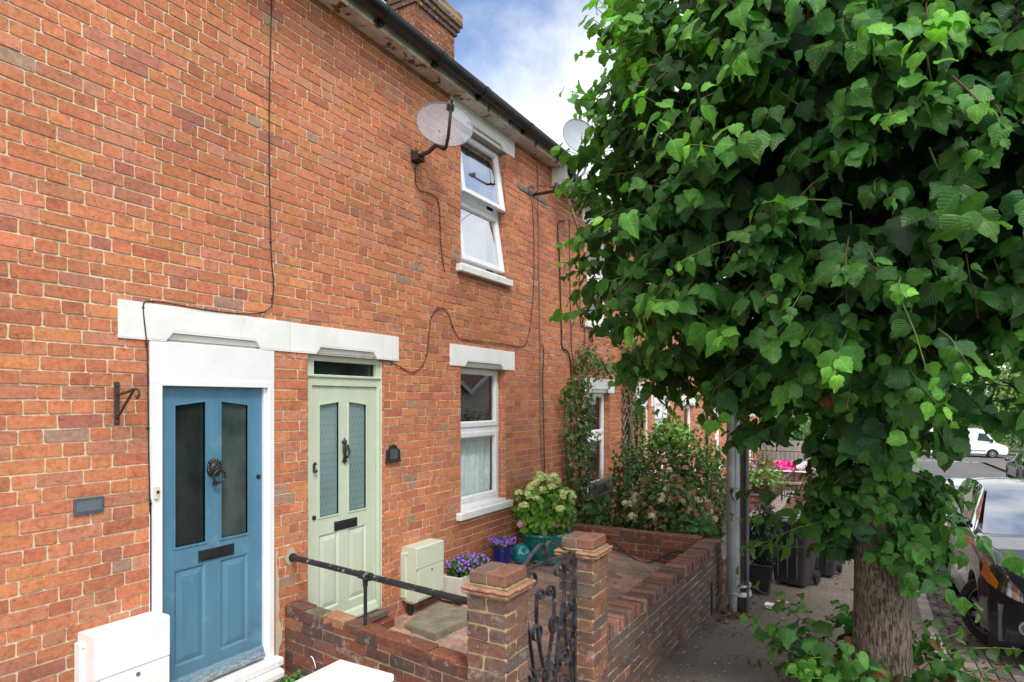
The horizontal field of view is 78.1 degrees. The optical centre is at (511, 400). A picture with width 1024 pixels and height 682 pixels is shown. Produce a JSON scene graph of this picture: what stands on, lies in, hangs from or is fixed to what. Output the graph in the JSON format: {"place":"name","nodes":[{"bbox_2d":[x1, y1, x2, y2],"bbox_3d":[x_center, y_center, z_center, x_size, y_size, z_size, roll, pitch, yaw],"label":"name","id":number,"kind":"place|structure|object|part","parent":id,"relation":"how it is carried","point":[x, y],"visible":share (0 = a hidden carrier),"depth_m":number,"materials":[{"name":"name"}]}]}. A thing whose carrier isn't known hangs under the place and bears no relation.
{"place":"outdoors","nodes":[
{"label":"outdoors","id":0,"kind":"place"},
{"bbox_2d":[282,551,665,681],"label":"patio","id":1,"kind":"structure","parent":0,"point":[626,573],"depth_m":6.48,"materials":[{"name":"brick"}]},
{"bbox_2d":[405,603,467,640],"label":"paving slab","id":2,"kind":"structure","parent":1,"relation":"on","point":[435,621],"depth_m":5.68,"materials":[{"name":"concrete"}]},
{"bbox_2d":[441,551,490,600],"bbox_3d":[-0.457,1.789,6.465,0.299,0.382,0.566,0,0,30],"label":"flower trough","id":3,"kind":"object","parent":1,"relation":"on","point":[457,574],"visible":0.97,"depth_m":6.28,"materials":[{"name":"stone"}]},
{"bbox_2d":[487,535,516,563],"bbox_3d":[-0.114,1.738,7.090,0.264,0.444,0.252,0,0,30],"label":"flower pot","id":4,"kind":"object","parent":1,"relation":"on","point":[501,546],"visible":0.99,"depth_m":7.01,"materials":[{"name":"blue ceramic"}]},
{"bbox_2d":[511,543,530,564],"bbox_3d":[0.097,1.792,7.273,0.240,0.295,0.240,0,0,30],"label":"garden globe","id":5,"kind":"object","parent":1,"relation":"on","point":[521,552],"visible":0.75,"depth_m":7.18,"materials":[{"name":"teal ceramic"}]},
{"bbox_2d":[520,527,569,564],"bbox_3d":[0.406,1.817,7.753,0.620,0.447,0.620,0,0,30],"label":"planter","id":6,"kind":"object","parent":1,"relation":"on","point":[531,544],"visible":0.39,"depth_m":7.54,"materials":[{"name":"teal ceramic"}]},
{"bbox_2d":[517,520,560,533],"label":"geranium","id":7,"kind":"object","parent":6,"relation":"in","point":[519,524],"visible":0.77,"depth_m":7.53,"materials":[{"name":"pink plant"}]},
{"bbox_2d":[510,471,577,542],"bbox_3d":[0.400,1.303,7.730,0.867,0.876,0.908,0,0,30],"label":"hydrangea","id":8,"kind":"object","parent":6,"relation":"in","point":[538,507],"visible":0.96,"depth_m":7.55,"materials":[{"name":"green plant"}]},
{"bbox_2d":[615,543,684,562],"bbox_3d":[1.818,1.960,8.036,1.078,0.237,0.079,0,0,27],"label":"garden hose","id":9,"kind":"object","parent":1,"relation":"on","point":[649,561],"visible":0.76,"depth_m":8.02,"materials":[{"name":"black rubber"}]},
{"bbox_2d":[621,520,725,536],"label":"garden soil","id":10,"kind":"structure","parent":0,"point":[724,530],"depth_m":10.93,"materials":[{"name":"brown soil"}]},
{"bbox_2d":[577,493,614,526],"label":"leafy plant","id":11,"kind":"object","parent":10,"relation":"on","point":[596,514],"visible":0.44,"depth_m":8.99,"materials":[{"name":"green plant"}]},
{"bbox_2d":[603,434,656,529],"bbox_3d":[1.866,1.476,9.745,0.978,1.931,1.300,0,0,30],"label":"evergreen shrub","id":12,"kind":"object","parent":10,"relation":"on","point":[626,477],"visible":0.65,"depth_m":9.59,"materials":[{"name":"green plant"}]},
{"bbox_2d":[567,523,703,563],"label":"divider wall","id":13,"kind":"structure","parent":10,"relation":"on","point":[649,545],"depth_m":8.21,"materials":[{"name":"brick"}]},
{"bbox_2d":[621,390,701,524],"bbox_3d":[2.399,0.923,11.545,2.156,2.538,1.364,0,0,-39],"label":"bare shrub","id":14,"kind":"object","parent":10,"relation":"on","point":[644,428],"visible":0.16,"depth_m":11.07,"materials":[{"name":"brown plant"}]},
{"bbox_2d":[620,472,717,532],"bbox_3d":[2.163,1.558,8.837,1.398,1.139,1.012,0,0,30],"label":"mophead shrub","id":15,"kind":"object","parent":10,"relation":"on","point":[662,513],"visible":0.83,"depth_m":8.66,"materials":[{"name":"green plant"}]},
{"bbox_2d":[627,404,714,529],"bbox_3d":[2.536,1.081,10.092,1.324,2.037,1.591,0,0,30],"label":"leafy shrub","id":16,"kind":"object","parent":10,"relation":"on","point":[666,440],"visible":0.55,"depth_m":9.79,"materials":[{"name":"green plant"}]},
{"bbox_2d":[679,429,725,537],"bbox_3d":[2.896,1.274,9.472,1.205,1.923,1.002,0,0,-32],"label":"evergreen shrub","id":17,"kind":"object","parent":10,"relation":"on","point":[713,475],"visible":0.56,"depth_m":9.36,"materials":[{"name":"green plant"}]},
{"bbox_2d":[382,0,1019,393],"label":"sky","id":18,"kind":"structure","parent":0,"point":[524,51],"materials":[{"name":"blue"}]},
{"bbox_2d":[645,464,931,681],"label":"pavement","id":19,"kind":"structure","parent":0,"point":[704,665],"depth_m":6.59,"materials":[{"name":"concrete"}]},
{"bbox_2d":[554,531,612,681],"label":"gate pillar","id":20,"kind":"structure","parent":19,"relation":"on","point":[593,549],"depth_m":4.33,"materials":[{"name":"brick"}]},
{"bbox_2d":[725,412,751,614],"bbox_3d":[2.715,-1.040,7.558,0.281,7.961,0.300,0,0,30],"label":"pole","id":21,"kind":"object","parent":19,"relation":"on","point":[737,476],"visible":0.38,"depth_m":7.46,"materials":[{"name":"metal"}]},
{"bbox_2d":[749,560,773,595],"bbox_3d":[3.377,2.413,8.575,0.320,0.430,0.320,0,0,30],"label":"planter box","id":22,"kind":"object","parent":19,"relation":"on","point":[763,573],"visible":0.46,"depth_m":8.46,"materials":[{"name":"black plastic"}]},
{"bbox_2d":[749,502,783,564],"bbox_3d":[3.393,1.875,8.562,0.548,0.991,0.558,0,0,30],"label":"conifer","id":23,"kind":"object","parent":22,"relation":"in","point":[765,557],"visible":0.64,"depth_m":8.45,"materials":[{"name":"green plant"}]},
{"bbox_2d":[764,600,788,608],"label":"litter","id":24,"kind":"object","parent":19,"relation":"on","point":[768,605],"visible":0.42,"depth_m":7.83,"materials":[{"name":"white paper"}]},
{"bbox_2d":[759,441,810,470],"bbox_3d":[10.011,2.723,25.433,6.500,2.314,0.090,0,0,30],"label":"timber fence","id":25,"kind":"object","parent":19,"relation":"on","point":[793,455],"visible":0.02,"depth_m":24.92,"materials":[{"name":"grey wood"}]},
{"bbox_2d":[548,0,1023,681],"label":"lime tree","id":26,"kind":"object","parent":19,"relation":"on","point":[814,208],"visible":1,"depth_m":3.78,"materials":[{"name":"green plant"}]},
{"bbox_2d":[772,513,820,585],"bbox_3d":[4.094,2.146,9.150,0.634,1.015,0.720,0,0,44],"label":"wheelie bin","id":27,"kind":"object","parent":19,"relation":"on","point":[798,569],"visible":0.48,"depth_m":8.93,"materials":[{"name":"plastic"}]},
{"bbox_2d":[799,510,842,574],"bbox_3d":[4.831,2.201,9.881,0.634,1.015,0.720,0,0,36],"label":"wheelie bin","id":28,"kind":"object","parent":19,"relation":"on","point":[823,565],"visible":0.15,"depth_m":9.63,"materials":[{"name":"plastic"}]},
{"bbox_2d":[651,566,1012,681],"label":"fallen leaves","id":29,"kind":"object","parent":19,"relation":"on","point":[731,614],"visible":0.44,"depth_m":7.24,"materials":[{"name":"green plant"}]},
{"bbox_2d":[916,590,947,660],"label":"kerb","id":30,"kind":"structure","parent":19,"relation":"on","point":[924,605],"depth_m":7.87,"materials":[{"name":"stone"}]},
{"bbox_2d":[805,406,1023,471],"bbox_3d":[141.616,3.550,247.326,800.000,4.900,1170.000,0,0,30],"label":"ground","id":31,"kind":"structure","parent":0,"point":[1014,446],"depth_m":63.59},
{"bbox_2d":[0,0,289,681],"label":"terraced house","id":32,"kind":"structure","parent":31,"relation":"on","point":[134,155],"depth_m":3.85,"materials":[{"name":"brick"}]},
{"bbox_2d":[73,496,103,515],"bbox_3d":[-2.391,0.594,3.567,0.014,0.092,0.156,0,0,30],"label":"house plaque","id":33,"kind":"object","parent":32,"relation":"attached to","point":[88,505],"visible":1,"depth_m":3.56,"materials":[{"name":"metal"}]},
{"bbox_2d":[74,610,169,681],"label":"meter box","id":34,"kind":"object","parent":32,"relation":"attached to","point":[136,648],"visible":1,"depth_m":3.59,"materials":[{"name":"white plastic"}]},
{"bbox_2d":[100,656,168,681],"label":"door","id":35,"kind":"structure","parent":34,"relation":"in","point":[158,670],"depth_m":3.68,"materials":[{"name":"white plastic"}]},
{"bbox_2d":[114,382,140,424],"bbox_3d":[-2.217,0.018,3.645,0.241,0.255,0.032,0,0,30],"label":"hanging basket bracket","id":36,"kind":"object","parent":32,"relation":"attached to","point":[117,410],"visible":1,"depth_m":3.69,"materials":[{"name":"metal"}]},
{"bbox_2d":[154,486,159,498],"bbox_3d":[-2.189,0.568,3.892,0.024,0.080,0.031,0,0,30],"label":"doorbell","id":37,"kind":"object","parent":32,"relation":"attached to","point":[156,492],"visible":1,"depth_m":3.88,"materials":[{"name":"plastic"}]},
{"bbox_2d":[142,0,273,611],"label":"cable","id":38,"kind":"object","parent":32,"relation":"attached to","point":[148,428],"visible":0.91,"depth_m":3.87,"materials":[{"name":"black plastic"}]},
{"bbox_2d":[163,387,264,681],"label":"door","id":39,"kind":"structure","parent":32,"relation":"in","point":[212,437],"depth_m":4.28,"materials":[{"name":"blue paint"}]},
{"bbox_2d":[276,0,577,667],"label":"terraced house","id":40,"kind":"structure","parent":31,"relation":"on","point":[455,419],"depth_m":5.95,"materials":[{"name":"brick"}]},
{"bbox_2d":[312,386,378,616],"bbox_3d":[-1.422,0.881,5.387,0.090,1.997,0.756,0,0,30],"label":"door","id":41,"kind":"structure","parent":40,"relation":"in","point":[343,418],"depth_m":5.36,"materials":[{"name":"green paint"}]},
{"bbox_2d":[385,445,400,462],"bbox_3d":[-1.093,0.487,5.817,0.030,0.161,0.194,0,0,30],"label":"number plate","id":42,"kind":"object","parent":40,"relation":"attached to","point":[392,453],"visible":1,"depth_m":5.80,"materials":[{"name":"black plastic"}]},
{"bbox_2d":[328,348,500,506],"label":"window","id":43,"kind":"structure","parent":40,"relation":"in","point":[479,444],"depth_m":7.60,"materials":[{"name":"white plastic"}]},
{"bbox_2d":[400,538,443,615],"bbox_3d":[-0.858,1.728,6.077,0.184,0.705,0.452,0,0,30],"label":"meter box","id":44,"kind":"object","parent":40,"relation":"attached to","point":[422,562],"visible":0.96,"depth_m":5.94,"materials":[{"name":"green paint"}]},
{"bbox_2d":[418,561,443,599],"bbox_3d":[-0.774,1.720,6.054,0.016,0.280,0.397,0,0,30],"label":"door","id":45,"kind":"structure","parent":44,"relation":"in","point":[432,576],"depth_m":6.06,"materials":[{"name":"green paint"}]},
{"bbox_2d":[414,163,444,271],"bbox_3d":[-0.819,-1.817,6.311,0.020,0.977,0.497,0,0,30],"label":"cable","id":46,"kind":"object","parent":40,"relation":"attached to","point":[439,214],"visible":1,"depth_m":6.44,"materials":[{"name":"black plastic"}]},
{"bbox_2d":[410,99,472,164],"bbox_3d":[-0.689,-2.566,5.923,0.639,0.542,0.466,0,0,30],"label":"satellite dish","id":47,"kind":"object","parent":40,"relation":"attached to","point":[417,157],"visible":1,"depth_m":5.94,"materials":[{"name":"grey metal"}]},
{"bbox_2d":[381,186,534,372],"bbox_3d":[-0.444,-1.525,6.966,0.020,2.520,2.956,0,0,30],"label":"cable","id":48,"kind":"object","parent":40,"relation":"attached to","point":[451,321],"visible":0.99,"depth_m":6.85,"materials":[{"name":"black plastic"}]},
{"bbox_2d":[460,127,504,274],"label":"window","id":49,"kind":"structure","parent":40,"relation":"in","point":[482,199],"depth_m":7.28,"materials":[{"name":"white plastic"}]},
{"bbox_2d":[517,182,557,204],"bbox_3d":[0.426,-2.705,8.130,0.367,0.140,0.824,0,0,30],"label":"line bracket","id":50,"kind":"object","parent":40,"relation":"attached to","point":[532,194],"visible":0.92,"depth_m":8.12,"materials":[{"name":"metal"}]},
{"bbox_2d":[529,172,587,190],"bbox_3d":[1.521,-3.692,8.120,2.564,2.060,0.584,0,0,8],"label":"overhead wire","id":51,"kind":"object","parent":50,"relation":"attached to","point":[554,186],"visible":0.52,"depth_m":8.06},
{"bbox_2d":[537,161,542,471],"bbox_3d":[0.383,-0.719,8.406,0.023,4.861,0.236,0,0,30],"label":"cable","id":52,"kind":"object","parent":40,"relation":"attached to","point":[539,316],"visible":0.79,"depth_m":8.37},
{"bbox_2d":[542,344,544,472],"bbox_3d":[0.423,0.373,8.473,0.022,2.276,0.110,0,0,30],"label":"cable","id":53,"kind":"object","parent":40,"relation":"attached to","point":[543,409],"visible":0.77,"depth_m":8.46,"materials":[{"name":"black plastic"}]},
{"bbox_2d":[555,178,651,526],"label":"terraced house","id":54,"kind":"structure","parent":31,"relation":"on","point":[608,422],"depth_m":9.71,"materials":[{"name":"brick"}]},
{"bbox_2d":[557,220,571,451],"bbox_3d":[0.756,-0.904,9.047,0.026,3.365,0.478,0,0,30],"label":"cable","id":55,"kind":"object","parent":54,"relation":"attached to","point":[561,312],"visible":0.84,"depth_m":8.93,"materials":[{"name":"black plastic"}]},
{"bbox_2d":[569,219,575,388],"bbox_3d":[0.886,-1.404,9.289,0.018,2.479,0.225,0,0,29],"label":"cable","id":56,"kind":"object","parent":54,"relation":"attached to","point":[570,294],"visible":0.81,"depth_m":9.22,"materials":[{"name":"black plastic"}]},
{"bbox_2d":[560,380,585,522],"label":"ivy","id":57,"kind":"object","parent":54,"relation":"attached to","point":[573,454],"visible":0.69,"depth_m":8.93,"materials":[{"name":"green plant"}]},
{"bbox_2d":[563,119,593,228],"bbox_3d":[0.944,-3.004,8.610,0.420,1.437,1.190,0,0,10],"label":"satellite dish","id":58,"kind":"object","parent":54,"relation":"attached to","point":[573,130],"visible":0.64,"depth_m":8.35,"materials":[{"name":"metal"}]},
{"bbox_2d":[575,374,600,522],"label":"ivy","id":59,"kind":"object","parent":54,"relation":"attached to","point":[585,450],"visible":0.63,"depth_m":9.36,"materials":[{"name":"green plant"}]},
{"bbox_2d":[559,343,616,453],"bbox_3d":[1.340,-0.001,9.690,0.460,1.772,2.321,0,0,30],"label":"climbing rose","id":60,"kind":"object","parent":54,"relation":"attached to","point":[600,365],"visible":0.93,"depth_m":9.28,"materials":[{"name":"green plant"}]},
{"bbox_2d":[587,244,603,323],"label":"window","id":61,"kind":"structure","parent":54,"relation":"in","point":[597,275],"depth_m":10.64,"materials":[{"name":"white plastic"}]},
{"bbox_2d":[587,389,606,489],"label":"window","id":62,"kind":"structure","parent":54,"relation":"in","point":[599,401],"depth_m":11.26,"materials":[{"name":"white plastic"}]},
{"bbox_2d":[588,466,617,493],"bbox_3d":[1.504,1.259,10.144,0.262,0.375,0.911,0,0,30],"label":"window box","id":63,"kind":"object","parent":54,"relation":"on","point":[600,484],"visible":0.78,"depth_m":9.93,"materials":[{"name":"wicker"}]},
{"bbox_2d":[621,383,633,523],"bbox_3d":[2.080,0.915,11.341,0.046,2.605,0.565,0,0,30],"label":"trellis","id":64,"kind":"object","parent":54,"relation":"attached to","point":[625,423],"visible":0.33,"depth_m":11.20,"materials":[{"name":"brown wood"}]},
{"bbox_2d":[620,333,654,518],"bbox_3d":[2.259,0.571,11.084,0.619,3.744,1.188,0,0,30],"label":"climbing shrub","id":65,"kind":"object","parent":54,"relation":"attached to","point":[629,350],"visible":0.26,"depth_m":11.18,"materials":[{"name":"green plant"}]},
{"bbox_2d":[634,409,644,506],"bbox_3d":[2.445,1.135,12.140,0.086,1.980,0.756,0,0,30],"label":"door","id":66,"kind":"structure","parent":54,"relation":"in","point":[642,425],"depth_m":12.16,"materials":[{"name":"wood"}]},
{"bbox_2d":[624,337,672,393],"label":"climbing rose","id":67,"kind":"object","parent":54,"relation":"attached to","point":[637,385],"visible":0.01,"depth_m":11.43,"materials":[{"name":"green plant"}]},
{"bbox_2d":[606,538,721,681],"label":"boundary wall","id":68,"kind":"structure","parent":31,"relation":"on","point":[659,617],"depth_m":5.75,"materials":[{"name":"brick"}]},
{"bbox_2d":[670,513,722,542],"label":"leafy plant","id":69,"kind":"object","parent":68,"relation":"on","point":[705,529],"visible":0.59,"depth_m":8.15,"materials":[{"name":"green plant"}]},
{"bbox_2d":[651,294,708,486],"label":"terraced house","id":70,"kind":"structure","parent":31,"relation":"on","point":[692,412],"depth_m":15.52,"materials":[{"name":"brick"}]},
{"bbox_2d":[654,419,662,473],"bbox_3d":[3.046,1.380,13.190,0.086,1.980,0.776,0,0,30],"label":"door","id":71,"kind":"structure","parent":70,"relation":"in","point":[656,420],"depth_m":13.17,"materials":[{"name":"white glass"}]},
{"bbox_2d":[661,403,689,456],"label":"window","id":72,"kind":"structure","parent":70,"relation":"in","point":[687,411],"depth_m":15.63,"materials":[{"name":"white plastic"}]},
{"bbox_2d":[709,408,725,477],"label":"terraced house","id":73,"kind":"structure","parent":31,"relation":"on","point":[719,440],"depth_m":18.56,"materials":[{"name":"brick"}]},
{"bbox_2d":[715,413,718,459],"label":"window","id":74,"kind":"structure","parent":73,"relation":"in","point":[717,432],"depth_m":18.52,"materials":[{"name":"white plastic"}]},
{"bbox_2d":[721,508,765,602],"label":"front garden wall","id":75,"kind":"structure","parent":31,"relation":"on","point":[725,594],"depth_m":8.14,"materials":[{"name":"brick"}]},
{"bbox_2d":[749,414,758,458],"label":"terraced house","id":76,"kind":"structure","parent":31,"relation":"on","point":[752,416],"depth_m":23.44,"materials":[{"name":"brick"}]},
{"bbox_2d":[771,490,794,513],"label":"front garden wall","id":77,"kind":"structure","parent":31,"relation":"on","point":[778,503],"depth_m":13.89,"materials":[{"name":"brick"}]},
{"bbox_2d":[759,411,811,440],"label":"garden bush","id":78,"kind":"object","parent":31,"relation":"on","point":[800,431],"visible":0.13,"depth_m":25.18,"materials":[{"name":"green plant"}]},
{"bbox_2d":[761,409,817,424],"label":"distant tree","id":79,"kind":"object","parent":31,"relation":"on","point":[792,411],"visible":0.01,"depth_m":73.20,"materials":[{"name":"green plant"}]},
{"bbox_2d":[944,355,1021,427],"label":"distant tree","id":80,"kind":"object","parent":31,"relation":"on","point":[1000,392],"visible":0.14,"depth_m":62.53,"materials":[{"name":"green plant"}]},
{"bbox_2d":[986,361,1020,411],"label":"distant tree","id":81,"kind":"object","parent":31,"relation":"on","point":[1008,386],"visible":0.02,"depth_m":66.74,"materials":[{"name":"green plant"}]},
{"bbox_2d":[917,453,1013,462],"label":"cross road","id":82,"kind":"structure","parent":0,"point":[979,458],"depth_m":49.00,"materials":[{"name":"grey asphalt"}]},
{"bbox_2d":[930,428,1008,457],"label":"van","id":83,"kind":"object","parent":82,"relation":"on","point":[981,442],"visible":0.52,"depth_m":50.06,"materials":[{"name":"white paint"}]},
{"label":"side window","id":84,"kind":"part","parent":83,"relation":"part of","materials":[{"name":"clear glass"}]},
{"bbox_2d":[912,460,1023,672],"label":"road","id":85,"kind":"structure","parent":0,"point":[959,469],"depth_m":36.57,"materials":[{"name":"grey asphalt"}]},
{"bbox_2d":[944,478,965,563],"bbox_3d":[9.331,2.353,12.431,2.205,1.523,4.650,0,-3,30],"label":"parked car","id":86,"kind":"object","parent":85,"relation":"on","point":[958,482],"visible":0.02,"depth_m":12.76,"materials":[{"name":"silver metal"}]},
{"bbox_2d":[926,554,1023,681],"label":"gutter setts","id":87,"kind":"structure","parent":85,"relation":"on","point":[1016,673],"depth_m":6.81,"materials":[{"name":"stone"}]},
{"bbox_2d":[946,477,1023,650],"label":"parked car","id":88,"kind":"object","parent":85,"relation":"on","point":[995,514],"visible":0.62,"depth_m":7.08,"materials":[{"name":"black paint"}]},
{"bbox_3d":[6.240,1.356,8.664,0.204,0.539,3.120,0,-3,30],"label":"side window","id":89,"kind":"part","parent":88,"relation":"part of","materials":[{"name":"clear glass"}]},
{"bbox_2d":[1004,453,1023,477],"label":"parked car","id":90,"kind":"object","parent":85,"relation":"on","point":[1015,467],"visible":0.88,"depth_m":30.08,"materials":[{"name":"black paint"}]},
{"bbox_3d":[24.117,2.743,30.084,0.204,0.511,3.120,0,-1,30],"label":"side window","id":91,"kind":"part","parent":90,"relation":"part of","materials":[{"name":"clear glass"}]},
{"bbox_2d":[922,450,1023,453],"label":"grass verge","id":92,"kind":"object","parent":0,"point":[1015,451],"depth_m":55.21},
{"bbox_2d":[789,424,1023,450],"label":"hedge","id":93,"kind":"object","parent":92,"relation":"on","point":[1016,439],"visible":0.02,"depth_m":54.60,"materials":[{"name":"green plant"}]},
{"bbox_2d":[983,461,1006,469],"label":"pavement","id":94,"kind":"structure","parent":0,"point":[1001,465],"depth_m":41.18,"materials":[{"name":"concrete"}]},
{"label":"front path","id":95,"kind":"structure","parent":0,"visible":0},
{"bbox_2d":[280,669,304,681],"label":"weed","id":96,"kind":"object","parent":95,"relation":"on","point":[296,675],"visible":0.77,"depth_m":4.53,"materials":[{"name":"green plant"}]},
{"bbox_2d":[295,659,393,681],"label":"white post","id":97,"kind":"object","parent":95,"relation":"on","point":[340,670],"visible":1,"depth_m":2.87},
{"bbox_2d":[285,600,467,681],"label":"garden wall","id":98,"kind":"structure","parent":95,"relation":"on","point":[323,637],"depth_m":4.26,"materials":[{"name":"brick"}]},
{"bbox_2d":[460,561,535,681],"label":"gate pillar","id":99,"kind":"structure","parent":95,"relation":"on","point":[497,616],"depth_m":3.52,"materials":[{"name":"brick"}]},
{"bbox_2d":[289,553,466,625],"bbox_3d":[-0.931,1.372,4.250,1.886,0.416,0.063,0,0,37],"label":"handrail","id":100,"kind":"object","parent":99,"relation":"attached to","point":[365,576],"visible":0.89,"depth_m":4.26,"materials":[{"name":"black metal"}]},
{"bbox_2d":[521,540,576,681],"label":"garden gate","id":101,"kind":"structure","parent":99,"relation":"attached to","point":[553,627],"depth_m":4.13,"materials":[{"name":"metal"}]},
{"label":"far front gardens","id":102,"kind":"structure","parent":0,"visible":0},
{"bbox_2d":[697,488,770,519],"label":"front garden wall","id":103,"kind":"structure","parent":102,"relation":"on","point":[753,496],"depth_m":11.72,"materials":[{"name":"brick"}]},
{"bbox_2d":[749,481,771,492],"bbox_3d":[4.623,1.620,11.757,0.410,0.200,0.410,0,0,30],"label":"terracotta pot","id":104,"kind":"object","parent":103,"relation":"on","point":[766,488],"visible":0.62,"depth_m":11.62,"materials":[{"name":"brown ceramic"}]},
{"bbox_2d":[749,459,791,491],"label":"pot plant","id":105,"kind":"object","parent":104,"relation":"in","point":[768,479],"visible":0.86,"depth_m":11.56,"materials":[{"name":"green plant"}]},
{"bbox_2d":[709,478,803,504],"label":"front garden wall","id":106,"kind":"structure","parent":102,"relation":"on","point":[794,485],"depth_m":15.72,"materials":[{"name":"brick"}]},
{"bbox_2d":[753,450,803,470],"bbox_3d":[10.048,2.563,22.479,2.743,1.514,0.040,0,0,26],"label":"iron railing","id":107,"kind":"object","parent":102,"relation":"on","point":[780,454],"visible":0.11,"depth_m":22.63,"materials":[{"name":"metal"}]},
{"bbox_2d":[749,458,815,484],"bbox_3d":[8.623,2.849,20.430,2.276,1.873,1.098,0,0,30],"label":"flower bed","id":108,"kind":"object","parent":102,"relation":"on","point":[786,467],"visible":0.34,"depth_m":19.87,"materials":[{"name":"plant"}]},
{"bbox_2d":[749,444,779,466],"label":"bare shrub","id":109,"kind":"object","parent":108,"relation":"on","point":[762,460],"visible":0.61,"depth_m":19.87,"materials":[{"name":"brown plant"}]},
{"bbox_2d":[781,470,794,500],"bbox_3d":[6.494,2.309,14.834,0.037,1.163,2.240,0,0,31],"label":"iron railing","id":110,"kind":"object","parent":102,"relation":"on","point":[793,471],"visible":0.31,"depth_m":14.64,"materials":[{"name":"metal"}]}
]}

